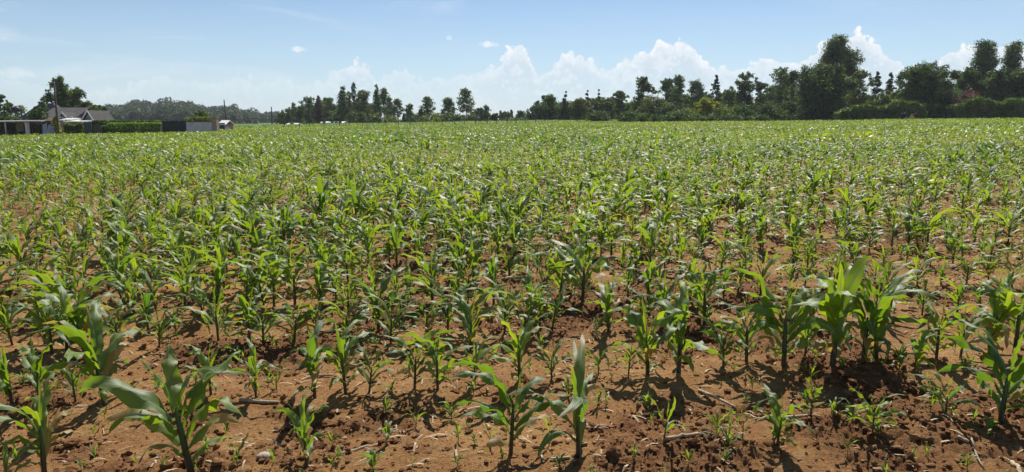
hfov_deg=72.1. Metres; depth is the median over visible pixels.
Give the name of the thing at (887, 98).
tree
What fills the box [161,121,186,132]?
yard wall
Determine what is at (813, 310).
maize plant
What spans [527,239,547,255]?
maize plant
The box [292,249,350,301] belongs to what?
maize plant
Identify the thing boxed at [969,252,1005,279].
maize plant
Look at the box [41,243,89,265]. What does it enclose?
maize plant
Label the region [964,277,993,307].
maize plant
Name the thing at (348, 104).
tree
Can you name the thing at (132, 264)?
maize plant
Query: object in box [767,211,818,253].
maize plant
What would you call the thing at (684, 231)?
maize plant
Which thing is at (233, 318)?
maize plant
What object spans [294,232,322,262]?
maize plant
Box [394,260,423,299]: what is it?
maize plant
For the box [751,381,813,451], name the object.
maize plant
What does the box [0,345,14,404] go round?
maize plant
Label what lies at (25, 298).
maize plant
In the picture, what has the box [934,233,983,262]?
maize plant
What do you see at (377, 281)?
maize plant
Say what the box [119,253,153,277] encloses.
maize plant
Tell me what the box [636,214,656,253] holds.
maize plant
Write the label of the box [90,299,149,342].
maize plant
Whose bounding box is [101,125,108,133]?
hedge
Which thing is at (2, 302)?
maize plant
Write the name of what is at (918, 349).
maize plant
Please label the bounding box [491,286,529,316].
maize plant
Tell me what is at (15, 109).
tree
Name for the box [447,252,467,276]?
maize plant
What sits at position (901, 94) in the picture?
tree
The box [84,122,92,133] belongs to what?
gate
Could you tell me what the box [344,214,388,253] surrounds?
maize plant
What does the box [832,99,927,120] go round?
hedge
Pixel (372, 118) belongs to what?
bush
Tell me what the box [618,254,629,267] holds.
maize plant
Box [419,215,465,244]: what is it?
maize plant
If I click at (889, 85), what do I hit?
conifer
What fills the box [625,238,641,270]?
maize plant
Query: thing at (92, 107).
tree
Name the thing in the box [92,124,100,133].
board fence
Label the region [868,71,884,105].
conifer
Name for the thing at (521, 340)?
maize plant
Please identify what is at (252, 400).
dry stalk
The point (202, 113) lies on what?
tree
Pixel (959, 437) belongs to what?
dry stalk
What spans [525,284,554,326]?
maize plant
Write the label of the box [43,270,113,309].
maize plant
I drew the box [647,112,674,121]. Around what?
bush
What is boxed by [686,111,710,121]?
bush
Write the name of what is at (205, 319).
maize plant
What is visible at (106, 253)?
maize plant
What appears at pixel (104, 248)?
maize plant
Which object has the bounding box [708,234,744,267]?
maize plant
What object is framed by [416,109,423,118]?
tree
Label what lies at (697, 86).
tree
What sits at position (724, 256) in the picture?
maize plant
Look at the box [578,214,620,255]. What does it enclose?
maize plant
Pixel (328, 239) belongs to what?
maize plant
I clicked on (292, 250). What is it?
maize plant
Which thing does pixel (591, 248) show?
maize plant
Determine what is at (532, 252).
maize plant
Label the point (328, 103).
tree
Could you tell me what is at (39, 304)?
maize plant
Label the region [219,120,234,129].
building
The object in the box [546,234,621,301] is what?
maize plant
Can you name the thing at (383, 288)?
maize plant
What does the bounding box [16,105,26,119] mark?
tree
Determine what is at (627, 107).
tree
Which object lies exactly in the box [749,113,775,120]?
bush
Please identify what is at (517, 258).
maize plant
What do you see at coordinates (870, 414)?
weed
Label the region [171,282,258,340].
maize plant
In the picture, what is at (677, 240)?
maize plant
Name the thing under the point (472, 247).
maize plant
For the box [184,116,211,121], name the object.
hedge
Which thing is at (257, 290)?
maize plant
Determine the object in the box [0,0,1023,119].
sky
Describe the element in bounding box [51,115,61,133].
bush
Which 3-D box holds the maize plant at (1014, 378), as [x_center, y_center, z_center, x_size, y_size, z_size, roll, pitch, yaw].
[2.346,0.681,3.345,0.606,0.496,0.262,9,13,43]
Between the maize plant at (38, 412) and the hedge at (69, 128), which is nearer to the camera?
the maize plant at (38, 412)
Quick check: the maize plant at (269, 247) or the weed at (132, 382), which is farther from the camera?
the maize plant at (269, 247)
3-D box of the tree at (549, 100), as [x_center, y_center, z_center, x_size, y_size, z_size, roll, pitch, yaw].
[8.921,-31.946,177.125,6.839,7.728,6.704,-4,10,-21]
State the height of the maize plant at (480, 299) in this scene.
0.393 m
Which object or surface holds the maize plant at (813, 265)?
on the ground at (632, 385)
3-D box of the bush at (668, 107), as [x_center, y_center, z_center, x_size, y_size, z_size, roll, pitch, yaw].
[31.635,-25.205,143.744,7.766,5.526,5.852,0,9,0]
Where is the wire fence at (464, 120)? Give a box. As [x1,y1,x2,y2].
[284,114,538,127]
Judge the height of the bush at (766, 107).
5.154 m
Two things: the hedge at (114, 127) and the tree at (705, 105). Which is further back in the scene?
the tree at (705, 105)
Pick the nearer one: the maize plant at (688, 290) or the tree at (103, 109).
the maize plant at (688, 290)
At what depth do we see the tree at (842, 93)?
143.23 m
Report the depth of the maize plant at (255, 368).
3.82 m
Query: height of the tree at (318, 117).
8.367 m
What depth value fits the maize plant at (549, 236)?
8.13 m
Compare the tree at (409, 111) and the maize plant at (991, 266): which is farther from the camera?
the tree at (409, 111)
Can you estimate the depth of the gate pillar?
85.67 m
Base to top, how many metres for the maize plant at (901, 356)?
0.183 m
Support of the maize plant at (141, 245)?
on the ground at (632, 385)
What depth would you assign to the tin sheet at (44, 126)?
81.84 m
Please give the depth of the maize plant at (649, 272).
5.67 m
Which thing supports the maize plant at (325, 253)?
on the ground at (632, 385)
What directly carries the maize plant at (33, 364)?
on the ground at (632, 385)
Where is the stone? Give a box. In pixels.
[257,451,270,458]
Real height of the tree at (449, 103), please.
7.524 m
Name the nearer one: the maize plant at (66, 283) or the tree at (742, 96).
the maize plant at (66, 283)
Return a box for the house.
[19,103,122,124]
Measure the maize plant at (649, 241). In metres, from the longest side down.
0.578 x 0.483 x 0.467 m
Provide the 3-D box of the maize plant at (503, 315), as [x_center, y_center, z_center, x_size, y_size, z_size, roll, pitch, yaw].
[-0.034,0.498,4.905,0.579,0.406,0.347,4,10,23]
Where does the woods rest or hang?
on the ground at (632, 385)
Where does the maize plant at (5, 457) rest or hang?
on the ground at (632, 385)
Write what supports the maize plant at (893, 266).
on the ground at (632, 385)
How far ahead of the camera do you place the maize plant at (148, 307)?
5.06 m
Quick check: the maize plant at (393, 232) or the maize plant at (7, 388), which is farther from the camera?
the maize plant at (393, 232)
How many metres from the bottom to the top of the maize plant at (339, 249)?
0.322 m
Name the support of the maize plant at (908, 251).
on the ground at (632, 385)
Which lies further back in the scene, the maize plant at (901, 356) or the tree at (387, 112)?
the tree at (387, 112)
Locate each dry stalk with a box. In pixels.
[239,398,278,403]
[304,374,332,377]
[351,443,377,451]
[383,330,409,334]
[550,456,569,460]
[665,431,715,440]
[698,389,736,407]
[755,414,807,420]
[957,435,968,442]
[970,437,984,467]
[1009,460,1021,471]
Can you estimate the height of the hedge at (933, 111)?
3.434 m
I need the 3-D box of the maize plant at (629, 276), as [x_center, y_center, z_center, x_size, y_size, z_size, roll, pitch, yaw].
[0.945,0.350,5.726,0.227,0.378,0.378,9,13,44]
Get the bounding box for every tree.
[0,94,7,116]
[0,102,13,115]
[9,106,22,119]
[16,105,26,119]
[28,106,44,125]
[38,96,49,119]
[43,75,73,107]
[54,86,92,107]
[74,100,91,107]
[86,104,108,110]
[99,107,112,113]
[194,110,208,119]
[281,107,299,122]
[290,103,298,122]
[295,106,307,123]
[298,96,315,123]
[311,95,323,122]
[320,97,334,121]
[325,104,339,120]
[335,86,348,120]
[342,91,355,117]
[350,82,356,110]
[354,89,372,115]
[371,84,382,116]
[379,87,389,117]
[383,95,394,115]
[383,106,396,119]
[391,98,404,117]
[404,103,413,120]
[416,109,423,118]
[419,96,435,117]
[439,97,457,115]
[456,87,474,115]
[471,107,487,120]
[483,104,490,120]
[488,113,499,120]
[499,111,511,119]
[514,110,525,117]
[525,103,556,119]
[533,93,560,119]
[567,97,588,120]
[587,96,617,118]
[598,97,614,116]
[610,90,629,115]
[619,102,630,115]
[630,76,655,113]
[655,78,680,109]
[669,74,687,108]
[678,96,693,111]
[686,78,708,109]
[693,97,722,116]
[696,91,710,100]
[719,89,736,108]
[729,71,758,111]
[751,81,770,114]
[752,92,768,106]
[761,88,786,111]
[765,66,797,114]
[780,62,860,120]
[781,84,800,111]
[787,88,805,113]
[802,63,846,111]
[815,33,865,95]
[845,69,876,109]
[857,95,880,108]
[873,89,898,106]
[889,89,912,105]
[893,60,964,105]
[948,66,982,95]
[966,38,1003,75]
[972,69,1010,103]
[995,67,1023,103]
[999,39,1023,83]
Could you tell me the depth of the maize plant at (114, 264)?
5.99 m
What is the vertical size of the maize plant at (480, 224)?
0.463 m
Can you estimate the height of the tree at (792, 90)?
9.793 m
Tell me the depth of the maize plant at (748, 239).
6.72 m
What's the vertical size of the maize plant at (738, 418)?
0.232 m
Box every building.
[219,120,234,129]
[329,121,347,123]
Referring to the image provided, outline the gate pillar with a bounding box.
[211,117,219,130]
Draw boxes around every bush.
[0,108,23,125]
[25,110,37,124]
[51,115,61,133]
[273,111,287,124]
[330,107,340,121]
[341,108,367,122]
[366,111,383,122]
[382,115,401,122]
[405,112,417,121]
[415,114,430,121]
[430,112,439,121]
[432,117,441,121]
[439,112,462,121]
[461,113,479,121]
[500,117,527,120]
[585,110,614,121]
[615,111,638,121]
[634,92,672,116]
[634,110,654,121]
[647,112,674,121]
[653,100,681,115]
[662,109,687,121]
[678,106,702,121]
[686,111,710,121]
[702,113,723,120]
[708,103,733,118]
[719,112,743,120]
[728,102,757,116]
[733,112,755,120]
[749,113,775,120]
[756,99,783,117]
[766,111,795,120]
[786,111,804,120]
[801,110,817,120]
[928,89,958,108]
[952,87,980,107]
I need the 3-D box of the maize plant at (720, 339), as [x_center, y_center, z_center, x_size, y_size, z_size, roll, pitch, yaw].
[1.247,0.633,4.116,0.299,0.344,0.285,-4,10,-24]
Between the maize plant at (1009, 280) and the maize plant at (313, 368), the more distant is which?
the maize plant at (1009, 280)
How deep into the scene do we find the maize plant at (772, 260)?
5.84 m
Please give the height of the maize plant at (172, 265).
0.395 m
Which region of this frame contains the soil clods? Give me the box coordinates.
[0,193,1023,471]
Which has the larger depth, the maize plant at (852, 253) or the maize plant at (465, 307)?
the maize plant at (852, 253)
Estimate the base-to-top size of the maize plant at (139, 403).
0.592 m
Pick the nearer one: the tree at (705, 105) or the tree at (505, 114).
the tree at (705, 105)
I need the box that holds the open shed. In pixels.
[0,120,64,134]
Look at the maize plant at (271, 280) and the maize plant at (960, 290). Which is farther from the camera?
the maize plant at (271, 280)
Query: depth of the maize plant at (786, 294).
5.17 m
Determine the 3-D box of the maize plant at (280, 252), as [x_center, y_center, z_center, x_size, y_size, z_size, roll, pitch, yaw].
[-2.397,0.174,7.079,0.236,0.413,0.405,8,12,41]
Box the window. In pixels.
[219,123,224,128]
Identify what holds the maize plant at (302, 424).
on the ground at (632, 385)
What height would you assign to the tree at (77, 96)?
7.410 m
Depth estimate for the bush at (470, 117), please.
186.94 m
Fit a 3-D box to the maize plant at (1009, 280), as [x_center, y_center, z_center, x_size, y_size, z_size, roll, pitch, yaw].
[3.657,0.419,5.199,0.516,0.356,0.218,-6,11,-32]
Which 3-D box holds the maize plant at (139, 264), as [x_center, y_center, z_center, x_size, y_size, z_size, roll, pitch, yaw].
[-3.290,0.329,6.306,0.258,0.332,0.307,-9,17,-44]
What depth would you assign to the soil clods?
3.67 m
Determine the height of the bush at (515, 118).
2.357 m
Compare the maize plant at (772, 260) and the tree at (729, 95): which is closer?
the maize plant at (772, 260)
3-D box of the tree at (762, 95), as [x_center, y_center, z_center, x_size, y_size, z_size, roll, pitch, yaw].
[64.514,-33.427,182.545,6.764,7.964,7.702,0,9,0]
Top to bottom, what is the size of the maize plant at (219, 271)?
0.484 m
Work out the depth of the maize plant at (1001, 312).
4.26 m
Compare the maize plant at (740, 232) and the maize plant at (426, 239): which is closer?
the maize plant at (740, 232)
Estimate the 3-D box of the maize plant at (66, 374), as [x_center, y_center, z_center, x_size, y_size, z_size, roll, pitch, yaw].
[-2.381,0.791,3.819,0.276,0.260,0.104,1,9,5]
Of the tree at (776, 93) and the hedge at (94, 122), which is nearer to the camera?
the hedge at (94, 122)
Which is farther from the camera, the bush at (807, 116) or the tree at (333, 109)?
the tree at (333, 109)
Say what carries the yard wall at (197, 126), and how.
on the ground at (632, 385)
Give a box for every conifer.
[401,113,406,122]
[555,91,572,119]
[584,90,591,118]
[594,89,602,111]
[708,74,722,106]
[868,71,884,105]
[884,72,896,94]
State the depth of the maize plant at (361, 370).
3.91 m
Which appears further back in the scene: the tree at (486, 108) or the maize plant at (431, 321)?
the tree at (486, 108)
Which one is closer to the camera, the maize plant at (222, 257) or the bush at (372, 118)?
the maize plant at (222, 257)
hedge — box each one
[0,122,25,135]
[23,124,41,134]
[63,122,84,133]
[80,119,165,128]
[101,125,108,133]
[107,122,139,133]
[138,122,162,133]
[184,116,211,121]
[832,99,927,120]
[921,103,950,118]
[945,96,1023,118]
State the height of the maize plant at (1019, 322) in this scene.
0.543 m
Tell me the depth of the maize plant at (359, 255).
6.68 m
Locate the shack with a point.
(48, 121)
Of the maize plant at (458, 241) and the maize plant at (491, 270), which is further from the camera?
the maize plant at (458, 241)
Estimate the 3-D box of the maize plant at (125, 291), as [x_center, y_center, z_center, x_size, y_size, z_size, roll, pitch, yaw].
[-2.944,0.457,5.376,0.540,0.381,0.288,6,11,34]
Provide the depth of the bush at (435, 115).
209.95 m
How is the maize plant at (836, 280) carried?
on the ground at (632, 385)
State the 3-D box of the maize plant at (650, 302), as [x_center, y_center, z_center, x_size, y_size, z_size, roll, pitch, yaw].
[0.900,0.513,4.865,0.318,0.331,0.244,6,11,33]
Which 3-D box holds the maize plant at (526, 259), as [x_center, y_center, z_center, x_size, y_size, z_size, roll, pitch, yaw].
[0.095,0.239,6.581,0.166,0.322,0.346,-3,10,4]
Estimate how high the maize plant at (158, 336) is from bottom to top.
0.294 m
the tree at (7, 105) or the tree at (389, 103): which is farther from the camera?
the tree at (389, 103)
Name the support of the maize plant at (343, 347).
on the ground at (632, 385)
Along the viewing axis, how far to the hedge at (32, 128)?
84.17 m
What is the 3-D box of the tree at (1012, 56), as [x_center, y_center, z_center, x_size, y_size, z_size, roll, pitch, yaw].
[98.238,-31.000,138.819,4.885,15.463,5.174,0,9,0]
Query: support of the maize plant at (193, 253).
on the ground at (632, 385)
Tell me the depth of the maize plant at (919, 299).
5.12 m
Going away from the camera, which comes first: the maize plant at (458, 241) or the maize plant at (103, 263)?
the maize plant at (103, 263)
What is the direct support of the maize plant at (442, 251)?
on the ground at (632, 385)
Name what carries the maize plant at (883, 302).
on the ground at (632, 385)
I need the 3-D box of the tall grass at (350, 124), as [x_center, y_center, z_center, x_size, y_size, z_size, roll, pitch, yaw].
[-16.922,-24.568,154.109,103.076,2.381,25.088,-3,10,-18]
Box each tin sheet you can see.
[42,124,46,133]
[47,124,50,134]
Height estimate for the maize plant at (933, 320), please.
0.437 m
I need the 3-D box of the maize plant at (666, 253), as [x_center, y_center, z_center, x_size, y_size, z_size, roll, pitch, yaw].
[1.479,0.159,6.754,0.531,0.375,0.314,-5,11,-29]
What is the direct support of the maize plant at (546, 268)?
on the ground at (632, 385)
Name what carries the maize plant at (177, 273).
on the ground at (632, 385)
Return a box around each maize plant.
[0,261,27,299]
[0,290,32,313]
[0,299,24,345]
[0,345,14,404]
[0,369,88,471]
[1,296,85,353]
[2,442,21,471]
[4,290,72,344]
[5,259,36,289]
[7,280,109,352]
[8,267,88,319]
[12,268,118,346]
[12,285,49,314]
[13,253,69,297]
[15,264,48,290]
[17,338,58,395]
[31,301,148,405]
[37,264,87,309]
[37,297,100,351]
[39,248,96,283]
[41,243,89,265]
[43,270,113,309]
[49,360,90,401]
[50,238,92,275]
[63,254,94,286]
[78,344,243,471]
[86,247,144,289]
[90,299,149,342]
[93,228,155,264]
[95,243,146,300]
[99,233,115,270]
[99,242,115,269]
[104,270,161,312]
[108,265,140,311]
[117,226,175,268]
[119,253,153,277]
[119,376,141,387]
[123,250,150,295]
[123,264,172,310]
[125,282,174,334]
[126,256,149,288]
[134,304,187,347]
[137,247,176,289]
[141,226,220,263]
[143,257,186,288]
[148,223,202,269]
[148,235,190,264]
[149,250,213,280]
[149,252,212,300]
[149,265,212,310]
[157,305,189,332]
[159,244,212,283]
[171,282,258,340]
[173,243,207,267]
[174,237,236,290]
[179,338,232,394]
[185,245,212,271]
[187,253,239,309]
[188,274,218,310]
[191,236,219,259]
[196,228,231,262]
[196,308,214,333]
[205,235,231,268]
[207,303,244,330]
[209,252,301,304]
[220,284,272,341]
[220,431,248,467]
[221,337,280,397]
[222,244,264,282]
[224,232,250,267]
[224,301,298,342]
[226,262,261,302]
[235,226,269,261]
[237,251,306,306]
[241,235,288,250]
[250,211,305,254]
[251,258,293,299]
[255,234,281,271]
[256,240,292,284]
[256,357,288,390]
[259,238,291,261]
[261,241,314,288]
[261,293,319,344]
[264,250,322,304]
[272,238,312,266]
[274,387,328,467]
[291,318,336,400]
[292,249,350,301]
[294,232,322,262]
[295,296,341,332]
[301,250,310,271]
[303,234,339,269]
[307,319,374,393]
[309,238,349,270]
[311,267,361,300]
[313,291,378,340]
[317,233,348,256]
[318,240,366,281]
[321,269,369,318]
[324,228,364,256]
[328,247,342,270]
[332,230,368,264]
[335,248,365,276]
[339,334,397,391]
[340,267,409,330]
[341,212,377,251]
[341,224,396,265]
[343,247,376,280]
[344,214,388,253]
[353,293,428,343]
[354,252,389,277]
[354,264,390,295]
[365,211,415,242]
[370,231,401,262]
[376,222,416,265]
[376,263,411,296]
[376,283,420,318]
[382,329,455,387]
[391,223,430,262]
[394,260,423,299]
[399,251,454,302]
[399,330,471,389]
[401,298,445,332]
[406,274,483,329]
[409,233,434,260]
[410,245,451,278]
[413,252,428,274]
[414,226,433,246]
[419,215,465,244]
[426,243,454,260]
[428,233,453,248]
[428,233,488,280]
[429,290,510,350]
[437,228,479,256]
[439,252,488,303]
[442,243,466,277]
[442,270,469,296]
[442,284,506,330]
[444,215,484,253]
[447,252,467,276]
[448,360,569,455]
[450,231,492,280]
[452,335,499,382]
[459,205,499,238]
[460,221,498,255]
[460,239,484,267]
[464,276,545,332]
[471,252,506,304]
[476,309,550,381]
[479,221,518,254]
[484,239,495,254]
[488,212,528,241]
[488,218,538,257]
[490,284,561,327]
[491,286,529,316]
[495,241,532,277]
[501,245,578,295]
[508,333,604,458]
[509,223,546,256]
[510,220,531,239]
[511,215,548,245]
[513,265,549,315]
[514,237,562,271]
[514,245,530,271]
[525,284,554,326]
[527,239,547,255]
[530,338,575,380]
[533,243,591,293]
[534,412,564,445]
[536,284,581,326]
[539,226,559,248]
[541,221,595,250]
[544,246,560,273]
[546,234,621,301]
[547,242,599,265]
[553,229,600,273]
[557,213,614,254]
[575,237,599,274]
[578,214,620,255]
[584,279,631,331]
[585,347,609,374]
[588,281,615,308]
[592,222,631,255]
[607,297,692,374]
[609,343,652,373]
[611,254,643,297]
[613,236,633,266]
[615,287,664,328]
[617,221,682,265]
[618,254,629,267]
[622,233,640,253]
[623,258,666,302]
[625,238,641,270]
[630,271,689,316]
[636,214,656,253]
[637,223,671,249]
[642,254,675,289]
[643,231,679,268]
[643,392,688,440]
[653,280,724,372]
[655,228,674,254]
[662,235,703,268]
[666,256,716,283]
[667,280,695,312]
[668,225,696,244]
[670,229,695,256]
[670,264,739,324]
[673,261,729,288]
[677,272,725,315]
[678,235,717,265]
[686,222,720,248]
[693,315,757,367]
[702,411,727,435]
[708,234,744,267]
[708,247,733,273]
[709,296,791,360]
[713,263,736,298]
[718,235,739,252]
[722,249,739,265]
[723,398,768,436]
[725,227,769,268]
[727,253,755,291]
[727,268,837,366]
[728,239,799,294]
[730,220,758,244]
[746,218,782,249]
[749,210,776,249]
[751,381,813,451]
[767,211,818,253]
[770,260,809,289]
[774,280,807,315]
[781,233,813,265]
[783,255,832,286]
[788,237,800,259]
[788,314,827,356]
[792,236,828,266]
[794,256,871,366]
[794,286,825,317]
[796,236,824,262]
[798,371,822,416]
[807,254,844,279]
[817,273,878,302]
[824,249,870,273]
[825,249,841,262]
[830,249,855,284]
[835,239,870,265]
[836,275,921,359]
[837,237,850,256]
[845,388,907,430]
[846,269,939,358]
[857,276,916,312]
[863,261,919,294]
[865,259,895,281]
[872,245,894,260]
[875,250,892,267]
[878,259,900,280]
[886,341,914,369]
[891,250,943,284]
[897,295,986,359]
[900,241,916,261]
[906,280,948,314]
[908,328,946,373]
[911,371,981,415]
[912,244,929,262]
[923,240,935,264]
[927,261,957,283]
[930,250,951,283]
[931,307,999,358]
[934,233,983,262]
[937,277,975,311]
[937,320,1023,423]
[949,252,988,283]
[953,237,974,263]
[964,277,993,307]
[966,279,1023,354]
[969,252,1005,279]
[973,271,1023,352]
[977,267,1022,301]
[980,250,1023,286]
[999,367,1023,400]
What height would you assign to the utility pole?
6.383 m
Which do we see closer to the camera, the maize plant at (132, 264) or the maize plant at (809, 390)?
the maize plant at (809, 390)
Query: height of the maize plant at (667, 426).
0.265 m
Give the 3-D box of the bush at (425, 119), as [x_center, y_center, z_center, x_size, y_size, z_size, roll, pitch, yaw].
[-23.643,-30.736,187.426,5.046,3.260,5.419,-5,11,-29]
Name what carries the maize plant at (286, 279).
on the ground at (632, 385)
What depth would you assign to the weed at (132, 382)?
3.84 m
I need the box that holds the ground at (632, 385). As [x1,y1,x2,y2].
[0,123,1023,471]
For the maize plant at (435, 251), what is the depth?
6.37 m
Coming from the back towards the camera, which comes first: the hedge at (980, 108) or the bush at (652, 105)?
the bush at (652, 105)
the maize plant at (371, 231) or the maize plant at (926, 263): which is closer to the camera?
the maize plant at (926, 263)
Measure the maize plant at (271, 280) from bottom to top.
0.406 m
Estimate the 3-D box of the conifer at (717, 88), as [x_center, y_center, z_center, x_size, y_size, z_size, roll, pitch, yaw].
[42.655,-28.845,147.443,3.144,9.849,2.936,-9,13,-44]
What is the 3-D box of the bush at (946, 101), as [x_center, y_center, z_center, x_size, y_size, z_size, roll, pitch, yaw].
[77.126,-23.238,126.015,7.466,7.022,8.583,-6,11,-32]
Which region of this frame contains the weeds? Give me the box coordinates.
[0,187,1023,471]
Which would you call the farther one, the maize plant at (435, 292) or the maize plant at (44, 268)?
the maize plant at (44, 268)
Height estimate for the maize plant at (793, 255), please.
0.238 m
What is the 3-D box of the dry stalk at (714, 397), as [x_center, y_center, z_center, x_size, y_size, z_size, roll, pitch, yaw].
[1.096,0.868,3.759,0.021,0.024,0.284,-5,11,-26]
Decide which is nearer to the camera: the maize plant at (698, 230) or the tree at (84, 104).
the maize plant at (698, 230)
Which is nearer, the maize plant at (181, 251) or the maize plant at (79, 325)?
the maize plant at (79, 325)
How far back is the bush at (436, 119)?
185.26 m
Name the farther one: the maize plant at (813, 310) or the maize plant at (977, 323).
the maize plant at (813, 310)
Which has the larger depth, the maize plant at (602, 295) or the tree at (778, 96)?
the tree at (778, 96)
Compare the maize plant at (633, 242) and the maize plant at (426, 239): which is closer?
the maize plant at (633, 242)
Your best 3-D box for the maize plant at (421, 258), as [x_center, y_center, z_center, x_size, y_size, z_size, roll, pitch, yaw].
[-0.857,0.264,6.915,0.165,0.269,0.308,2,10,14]
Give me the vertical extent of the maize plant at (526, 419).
0.490 m
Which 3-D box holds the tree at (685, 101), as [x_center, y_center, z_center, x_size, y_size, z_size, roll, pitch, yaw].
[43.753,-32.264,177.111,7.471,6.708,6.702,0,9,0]
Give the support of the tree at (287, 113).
on the ground at (632, 385)
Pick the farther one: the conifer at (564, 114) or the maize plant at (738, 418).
the conifer at (564, 114)
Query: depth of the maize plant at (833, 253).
6.85 m
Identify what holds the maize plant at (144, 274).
on the ground at (632, 385)
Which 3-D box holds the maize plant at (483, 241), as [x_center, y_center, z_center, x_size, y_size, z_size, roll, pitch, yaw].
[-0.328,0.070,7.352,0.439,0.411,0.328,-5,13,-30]
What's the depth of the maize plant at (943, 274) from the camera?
6.12 m
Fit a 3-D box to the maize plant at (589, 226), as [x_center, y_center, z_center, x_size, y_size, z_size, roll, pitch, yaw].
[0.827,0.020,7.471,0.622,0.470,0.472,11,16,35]
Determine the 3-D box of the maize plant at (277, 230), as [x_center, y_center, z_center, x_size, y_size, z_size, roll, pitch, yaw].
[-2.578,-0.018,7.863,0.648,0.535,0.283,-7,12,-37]
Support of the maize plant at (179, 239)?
on the ground at (632, 385)
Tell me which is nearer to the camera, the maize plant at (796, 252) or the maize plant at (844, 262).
the maize plant at (844, 262)
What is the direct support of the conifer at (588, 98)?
on the ground at (632, 385)
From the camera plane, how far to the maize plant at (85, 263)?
6.24 m
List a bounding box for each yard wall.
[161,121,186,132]
[186,122,211,132]
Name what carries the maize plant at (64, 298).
on the ground at (632, 385)
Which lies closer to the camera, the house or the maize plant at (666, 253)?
the maize plant at (666, 253)
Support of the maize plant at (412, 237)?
on the ground at (632, 385)
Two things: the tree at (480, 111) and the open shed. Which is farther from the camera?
the tree at (480, 111)
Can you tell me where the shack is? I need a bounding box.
[40,117,63,133]
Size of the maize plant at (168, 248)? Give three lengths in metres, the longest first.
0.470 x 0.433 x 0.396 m
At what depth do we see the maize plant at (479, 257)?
7.01 m
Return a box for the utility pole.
[53,82,59,133]
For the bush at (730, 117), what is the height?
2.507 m
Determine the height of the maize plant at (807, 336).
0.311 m
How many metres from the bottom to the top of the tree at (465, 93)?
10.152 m
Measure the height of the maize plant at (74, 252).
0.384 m
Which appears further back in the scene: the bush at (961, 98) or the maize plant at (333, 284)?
the bush at (961, 98)
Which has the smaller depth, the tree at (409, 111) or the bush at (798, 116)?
the bush at (798, 116)
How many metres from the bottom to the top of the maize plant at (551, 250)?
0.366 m
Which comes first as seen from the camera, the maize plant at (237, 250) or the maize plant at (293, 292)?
the maize plant at (293, 292)
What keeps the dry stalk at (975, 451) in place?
on the ground at (632, 385)
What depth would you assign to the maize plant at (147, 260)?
6.23 m
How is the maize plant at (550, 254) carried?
on the ground at (632, 385)
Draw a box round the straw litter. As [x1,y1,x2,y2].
[7,211,1023,471]
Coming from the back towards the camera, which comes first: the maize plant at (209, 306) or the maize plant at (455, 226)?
the maize plant at (455, 226)
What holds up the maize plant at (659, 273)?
on the ground at (632, 385)
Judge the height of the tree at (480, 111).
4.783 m
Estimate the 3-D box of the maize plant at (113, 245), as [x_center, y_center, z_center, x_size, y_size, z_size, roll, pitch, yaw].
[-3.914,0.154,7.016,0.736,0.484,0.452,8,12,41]
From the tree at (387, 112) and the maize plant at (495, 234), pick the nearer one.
the maize plant at (495, 234)
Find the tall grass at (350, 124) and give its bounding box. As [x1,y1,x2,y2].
[233,119,616,127]
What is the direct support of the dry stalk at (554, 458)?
on the ground at (632, 385)
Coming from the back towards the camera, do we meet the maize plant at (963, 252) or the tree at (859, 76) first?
the tree at (859, 76)
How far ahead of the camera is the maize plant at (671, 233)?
7.50 m
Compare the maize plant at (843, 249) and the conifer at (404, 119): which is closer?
the maize plant at (843, 249)
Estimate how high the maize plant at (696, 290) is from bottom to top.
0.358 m
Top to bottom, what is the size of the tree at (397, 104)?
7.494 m
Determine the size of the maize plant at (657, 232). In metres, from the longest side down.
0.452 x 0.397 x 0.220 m
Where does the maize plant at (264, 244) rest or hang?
on the ground at (632, 385)
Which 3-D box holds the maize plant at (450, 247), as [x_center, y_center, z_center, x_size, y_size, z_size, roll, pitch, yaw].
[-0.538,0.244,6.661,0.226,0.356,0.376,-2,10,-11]
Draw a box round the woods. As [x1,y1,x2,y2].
[102,97,288,123]
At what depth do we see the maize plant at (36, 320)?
4.53 m
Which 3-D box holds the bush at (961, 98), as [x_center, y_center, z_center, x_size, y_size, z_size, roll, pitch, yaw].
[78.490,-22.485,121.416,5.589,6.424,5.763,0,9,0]
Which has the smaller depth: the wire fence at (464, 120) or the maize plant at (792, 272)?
the maize plant at (792, 272)
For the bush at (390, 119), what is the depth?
188.31 m
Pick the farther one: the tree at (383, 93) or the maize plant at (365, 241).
the tree at (383, 93)
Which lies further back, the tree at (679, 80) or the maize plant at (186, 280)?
the tree at (679, 80)
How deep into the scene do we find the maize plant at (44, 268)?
6.07 m
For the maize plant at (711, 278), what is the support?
on the ground at (632, 385)
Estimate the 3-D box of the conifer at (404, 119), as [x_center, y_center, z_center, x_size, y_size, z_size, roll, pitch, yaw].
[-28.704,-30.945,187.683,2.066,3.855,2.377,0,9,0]
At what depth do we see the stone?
3.12 m
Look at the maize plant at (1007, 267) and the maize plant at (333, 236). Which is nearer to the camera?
the maize plant at (1007, 267)
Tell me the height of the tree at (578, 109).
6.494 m
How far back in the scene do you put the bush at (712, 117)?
129.13 m
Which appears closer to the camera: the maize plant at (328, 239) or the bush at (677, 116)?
the maize plant at (328, 239)
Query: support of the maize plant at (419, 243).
on the ground at (632, 385)
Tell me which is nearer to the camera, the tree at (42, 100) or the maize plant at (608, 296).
the maize plant at (608, 296)
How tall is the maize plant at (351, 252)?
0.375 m
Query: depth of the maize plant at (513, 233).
7.36 m
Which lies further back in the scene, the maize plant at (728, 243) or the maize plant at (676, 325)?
the maize plant at (728, 243)
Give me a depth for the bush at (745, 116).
132.39 m
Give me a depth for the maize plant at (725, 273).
5.74 m

